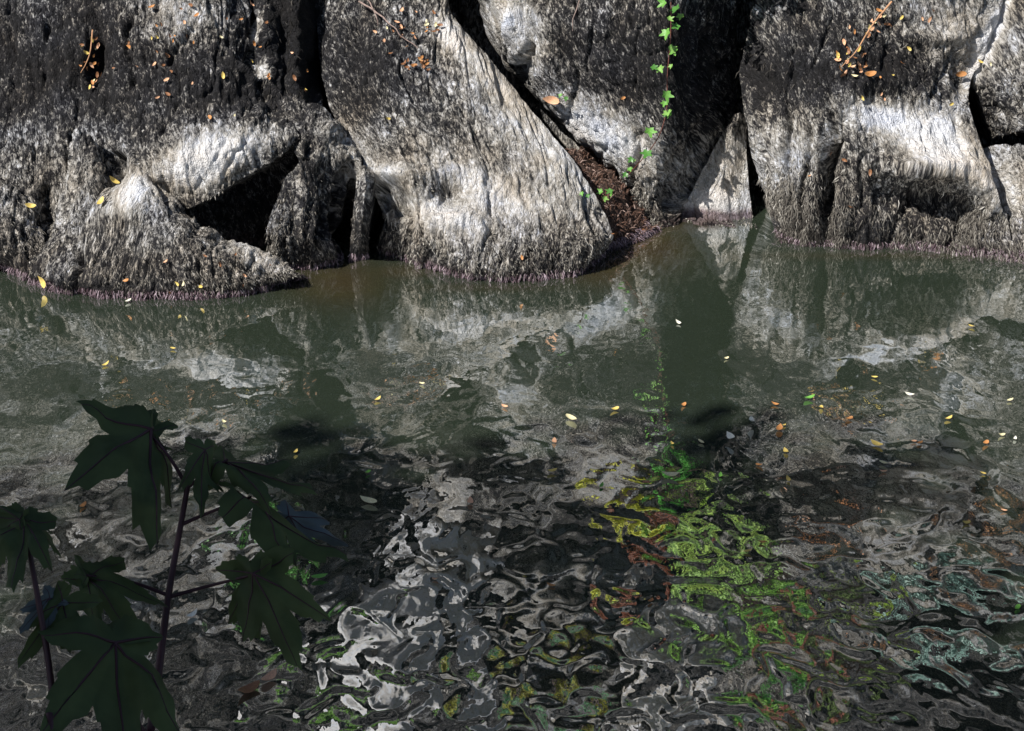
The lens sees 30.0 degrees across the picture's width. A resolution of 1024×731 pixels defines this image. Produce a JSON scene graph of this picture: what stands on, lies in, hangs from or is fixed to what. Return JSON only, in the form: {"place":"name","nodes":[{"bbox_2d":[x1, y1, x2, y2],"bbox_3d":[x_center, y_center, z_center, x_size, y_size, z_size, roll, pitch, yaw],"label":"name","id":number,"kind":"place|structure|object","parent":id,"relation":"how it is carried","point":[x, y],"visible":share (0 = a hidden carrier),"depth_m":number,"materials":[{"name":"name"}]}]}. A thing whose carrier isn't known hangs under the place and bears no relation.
{"place":"outdoors","nodes":[
{"label":"outdoors","id":0,"kind":"place"},
{"bbox_2d":[0,187,1023,730],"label":"water","id":1,"kind":"structure","parent":0,"point":[858,589],"depth_m":8.36,"materials":[{"name":"liquid"}]},
{"bbox_2d":[0,177,52,291],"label":"shore boulder","id":2,"kind":"object","parent":1,"relation":"in","point":[22,239],"visible":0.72,"depth_m":10.44,"materials":[{"name":"grey stone"}]},
{"bbox_2d":[25,203,35,207],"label":"fallen leaf","id":3,"kind":"object","parent":2,"relation":"on","point":[30,205],"visible":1,"depth_m":10.47,"materials":[{"name":"yellow plant"}]},
{"bbox_2d":[38,276,45,287],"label":"fallen leaf","id":4,"kind":"object","parent":1,"relation":"on","point":[42,283],"visible":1,"depth_m":10.31,"materials":[{"name":"yellow plant"}]},
{"bbox_2d":[47,129,112,240],"bbox_3d":[-2.378,-0.955,10.843,0.391,0.971,1.145,0,25,0],"label":"leaning wedge rock","id":5,"kind":"object","parent":1,"relation":"in","point":[87,181],"visible":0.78,"depth_m":10.41,"materials":[{"name":"grey stone"}]},
{"bbox_2d":[27,151,307,300],"bbox_3d":[-1.875,-0.584,10.817,1.574,1.371,1.373,0,25,0],"label":"mound boulder","id":6,"kind":"object","parent":1,"relation":"in","point":[137,229],"visible":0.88,"depth_m":10.24,"materials":[{"name":"grey stone"}]},
{"bbox_2d":[97,196,103,203],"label":"fallen leaf","id":7,"kind":"object","parent":6,"relation":"on","point":[100,200],"visible":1,"depth_m":10.30,"materials":[{"name":"yellow plant"}]},
{"bbox_2d":[110,176,119,183],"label":"fallen leaf","id":8,"kind":"object","parent":6,"relation":"on","point":[113,179],"visible":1,"depth_m":10.48,"materials":[{"name":"yellow plant"}]},
{"bbox_2d":[187,609,196,616],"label":"floating leaf","id":9,"kind":"object","parent":1,"relation":"on","point":[193,613],"visible":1,"depth_m":7.38,"materials":[{"name":"grey plant"}]},
{"bbox_2d":[184,148,298,245],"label":"recessed rock wall","id":10,"kind":"structure","parent":1,"relation":"in","point":[240,213],"depth_m":10.95,"materials":[{"name":"black stone"}]},
{"bbox_2d":[238,680,259,692],"bbox_3d":[-0.954,1.164,6.917,0.047,0.026,0.104,23,34,37],"label":"floating leaf","id":11,"kind":"object","parent":1,"relation":"on","point":[251,687],"visible":1,"depth_m":6.93,"materials":[{"name":"brown plant"}]},
{"bbox_2d":[261,668,276,680],"bbox_3d":[-0.887,1.134,6.982,0.038,0.025,0.083,16,29,32],"label":"floating leaf","id":12,"kind":"object","parent":1,"relation":"on","point":[271,674],"visible":1,"depth_m":7.00,"materials":[{"name":"brown plant"}]},
{"bbox_2d":[264,96,363,270],"bbox_3d":[-1.086,-0.861,11.090,0.546,1.509,1.464,0,25,0],"label":"ribbed pillar rock","id":13,"kind":"object","parent":1,"relation":"in","point":[316,196],"visible":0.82,"depth_m":10.54,"materials":[{"name":"grey stone"}]},
{"bbox_2d":[311,573,327,577],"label":"floating leaf","id":14,"kind":"object","parent":1,"relation":"on","point":[318,575],"visible":1,"depth_m":7.63,"materials":[{"name":"green plant"}]},
{"bbox_2d":[360,495,376,502],"bbox_3d":[-0.615,0.576,8.188,0.090,0.018,0.041,15,31,28],"label":"floating leaf","id":15,"kind":"object","parent":1,"relation":"on","point":[368,499],"visible":1,"depth_m":8.20,"materials":[{"name":"grey plant"}]},
{"bbox_2d":[566,414,576,419],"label":"floating leaf","id":16,"kind":"object","parent":1,"relation":"on","point":[571,417],"visible":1,"depth_m":8.92,"materials":[{"name":"yellow plant"}]},
{"bbox_2d":[662,471,678,475],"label":"floating leaf","id":17,"kind":"object","parent":1,"relation":"on","point":[671,473],"visible":1,"depth_m":8.41,"materials":[{"name":"plant"}]},
{"bbox_2d":[727,431,734,438],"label":"floating leaf","id":18,"kind":"object","parent":1,"relation":"on","point":[730,435],"visible":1,"depth_m":8.71,"materials":[{"name":"grey plant"}]},
{"bbox_2d":[776,423,782,429],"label":"floating leaf","id":19,"kind":"object","parent":1,"relation":"on","point":[779,427],"visible":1,"depth_m":8.82,"materials":[{"name":"orange plant"}]},
{"bbox_2d":[871,439,882,444],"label":"floating leaf","id":20,"kind":"object","parent":1,"relation":"on","point":[874,442],"visible":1,"depth_m":8.68,"materials":[{"name":"yellow plant"}]},
{"bbox_2d":[983,143,1023,262],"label":"foot rock","id":21,"kind":"object","parent":1,"relation":"in","point":[1006,161],"visible":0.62,"depth_m":10.85,"materials":[{"name":"grey stone"}]},
{"bbox_2d":[567,145,662,251],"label":"litter","id":22,"kind":"object","parent":0,"point":[623,186],"visible":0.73,"depth_m":11.06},
{"bbox_2d":[596,188,612,201],"bbox_3d":[0.524,-0.983,10.904,0.092,0.052,0.157,7,26,14],"label":"seedling","id":23,"kind":"object","parent":22,"relation":"on","point":[605,198],"visible":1,"depth_m":10.91,"materials":[{"name":"green plant"}]},
{"bbox_2d":[317,0,1023,189],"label":"river bank","id":24,"kind":"structure","parent":0,"point":[466,14],"depth_m":11.85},
{"bbox_2d":[0,0,299,241],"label":"lichened boulder","id":25,"kind":"object","parent":24,"relation":"on","point":[184,148],"visible":0.81,"depth_m":10.63,"materials":[{"name":"grey stone"}]},
{"bbox_2d":[81,30,92,71],"bbox_3d":[-2.380,-1.762,10.713,0.015,0.199,0.198,6,26,12],"label":"twig","id":26,"kind":"object","parent":25,"relation":"on","point":[90,48],"visible":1,"depth_m":10.75,"materials":[{"name":"brown wood"}]},
{"bbox_2d":[250,0,324,111],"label":"grooved rock","id":27,"kind":"object","parent":24,"relation":"on","point":[286,30],"visible":0.85,"depth_m":10.89,"materials":[{"name":"grey stone"}]},
{"bbox_2d":[348,165,379,261],"bbox_3d":[-0.844,-0.690,11.090,0.224,1.193,1.114,0,25,0],"label":"narrow rib rock","id":28,"kind":"object","parent":24,"relation":"on","point":[366,209],"visible":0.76,"depth_m":10.57,"materials":[{"name":"grey stone"}]},
{"bbox_2d":[315,0,613,282],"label":"long diagonal slab","id":29,"kind":"structure","parent":24,"relation":"on","point":[466,156],"depth_m":10.70,"materials":[{"name":"grey stone"}]},
{"bbox_2d":[358,1,417,47],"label":"twig","id":30,"kind":"object","parent":29,"relation":"on","point":[362,3],"visible":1,"depth_m":10.88,"materials":[{"name":"wood"}]},
{"bbox_2d":[579,190,589,198],"bbox_3d":[0.408,-0.958,10.626,0.052,0.060,0.130,11,27,23],"label":"seedling","id":31,"kind":"object","parent":29,"relation":"on","point":[587,195],"visible":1,"depth_m":10.63,"materials":[{"name":"green plant"}]},
{"bbox_2d":[478,0,737,227],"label":"leaning middle slab","id":32,"kind":"structure","parent":24,"relation":"on","point":[598,61],"depth_m":10.94,"materials":[{"name":"grey stone"}]},
{"bbox_2d":[542,96,558,103],"bbox_3d":[0.224,-1.519,10.937,0.102,0.047,0.021,6,26,12],"label":"fallen leaf","id":33,"kind":"object","parent":32,"relation":"on","point":[551,99],"visible":1,"depth_m":10.94,"materials":[{"name":"orange plant"}]},
{"bbox_2d":[572,0,579,30],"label":"twig","id":34,"kind":"object","parent":32,"relation":"hanging from","point":[574,14],"visible":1,"depth_m":10.74,"materials":[{"name":"wood"}]},
{"bbox_2d":[622,160,635,176],"bbox_3d":[0.670,-1.139,10.982,0.064,0.124,0.120,-6,26,-12],"label":"seedling","id":35,"kind":"object","parent":32,"relation":"on","point":[625,173],"visible":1,"depth_m":11.00,"materials":[{"name":"green plant"}]},
{"bbox_2d":[627,0,683,175],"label":"ivy vine","id":36,"kind":"object","parent":32,"relation":"attached to","point":[667,95],"visible":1,"depth_m":10.71,"materials":[{"name":"green plant"}]},
{"bbox_2d":[679,112,758,228],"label":"back slab","id":37,"kind":"structure","parent":24,"relation":"on","point":[720,194],"depth_m":11.30,"materials":[{"name":"grey stone"}]},
{"bbox_2d":[735,0,1023,263],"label":"bank boulder","id":38,"kind":"object","parent":24,"relation":"on","point":[912,142],"visible":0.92,"depth_m":10.78,"materials":[{"name":"grey stone"}]},
{"bbox_2d":[841,1,891,66],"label":"twig","id":39,"kind":"object","parent":38,"relation":"on","point":[883,11],"visible":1,"depth_m":10.67,"materials":[{"name":"brown wood"}]},
{"bbox_2d":[865,71,876,75],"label":"fallen leaf","id":40,"kind":"object","parent":38,"relation":"on","point":[869,73],"visible":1,"depth_m":10.65,"materials":[{"name":"orange plant"}]},
{"bbox_2d":[956,71,966,76],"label":"fallen leaf","id":41,"kind":"object","parent":38,"relation":"on","point":[961,73],"visible":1,"depth_m":10.91,"materials":[{"name":"orange plant"}]},
{"bbox_2d":[968,0,1023,138],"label":"boulder","id":42,"kind":"object","parent":24,"relation":"on","point":[996,97],"visible":0.97,"depth_m":10.90,"materials":[{"name":"grey stone"}]},
{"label":"ground","id":43,"kind":"structure","parent":0,"visible":0},
{"bbox_2d":[0,502,102,730],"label":"maple sapling","id":44,"kind":"object","parent":43,"relation":"on","point":[25,536],"visible":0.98,"depth_m":2.02,"materials":[{"name":"green plant"}]},
{"bbox_2d":[38,398,348,730],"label":"maple sapling","id":45,"kind":"object","parent":43,"relation":"on","point":[110,673],"visible":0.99,"depth_m":2.16,"materials":[{"name":"green plant"}]}
]}

